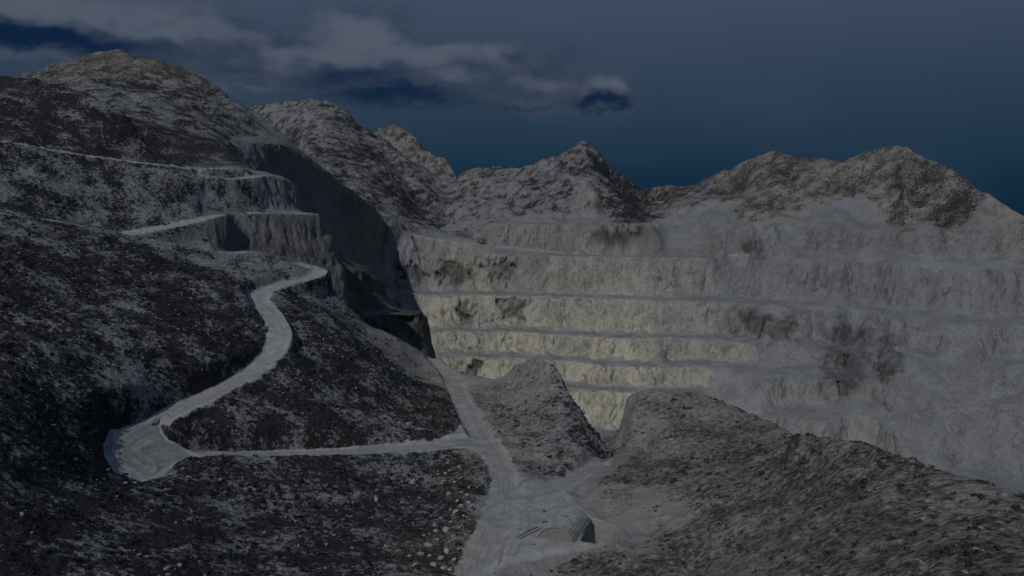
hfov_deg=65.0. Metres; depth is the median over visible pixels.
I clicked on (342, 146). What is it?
back mountain
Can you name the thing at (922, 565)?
loose stones
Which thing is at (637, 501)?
hill
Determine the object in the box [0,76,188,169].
hill
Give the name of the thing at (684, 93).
sky
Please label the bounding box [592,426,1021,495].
quarry floor
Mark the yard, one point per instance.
(523, 556)
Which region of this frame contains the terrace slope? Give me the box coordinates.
[0,138,311,274]
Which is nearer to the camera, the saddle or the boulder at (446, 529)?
the boulder at (446, 529)
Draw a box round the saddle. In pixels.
[440,365,509,392]
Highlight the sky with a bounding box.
[0,0,1023,215]
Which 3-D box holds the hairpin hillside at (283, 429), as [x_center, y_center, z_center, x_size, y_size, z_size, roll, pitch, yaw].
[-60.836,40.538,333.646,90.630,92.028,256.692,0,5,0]
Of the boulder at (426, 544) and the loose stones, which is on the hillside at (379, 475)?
the boulder at (426, 544)
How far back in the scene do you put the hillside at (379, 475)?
199.78 m
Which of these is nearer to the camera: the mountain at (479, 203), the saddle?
the saddle
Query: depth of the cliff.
542.69 m
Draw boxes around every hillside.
[0,210,302,575]
[76,420,491,575]
[173,265,474,484]
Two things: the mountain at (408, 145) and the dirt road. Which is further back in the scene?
the mountain at (408, 145)
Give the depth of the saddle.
374.49 m
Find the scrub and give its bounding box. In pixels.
[0,168,1023,575]
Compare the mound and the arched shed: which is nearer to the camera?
the arched shed
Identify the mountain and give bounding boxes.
[14,49,283,155]
[250,98,448,236]
[374,124,456,180]
[431,141,654,245]
[645,146,1023,278]
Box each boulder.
[424,542,432,546]
[443,526,449,531]
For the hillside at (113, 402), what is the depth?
240.77 m
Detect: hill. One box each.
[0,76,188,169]
[545,390,1023,575]
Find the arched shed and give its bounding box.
[537,507,590,542]
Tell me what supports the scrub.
on the hairpin hillside at (283, 429)
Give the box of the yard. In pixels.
[471,448,661,575]
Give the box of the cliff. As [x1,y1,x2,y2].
[124,114,435,358]
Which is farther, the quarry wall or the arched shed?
the quarry wall
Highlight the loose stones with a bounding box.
[0,203,1023,575]
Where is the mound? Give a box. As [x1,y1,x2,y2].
[453,358,626,479]
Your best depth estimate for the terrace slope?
376.08 m
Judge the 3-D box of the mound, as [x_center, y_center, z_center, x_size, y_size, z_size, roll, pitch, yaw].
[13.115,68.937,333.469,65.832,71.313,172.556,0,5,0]
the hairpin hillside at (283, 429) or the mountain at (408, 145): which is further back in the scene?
the mountain at (408, 145)
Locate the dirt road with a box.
[0,138,754,575]
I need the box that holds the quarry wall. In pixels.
[376,182,1023,493]
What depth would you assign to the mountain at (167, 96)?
659.14 m

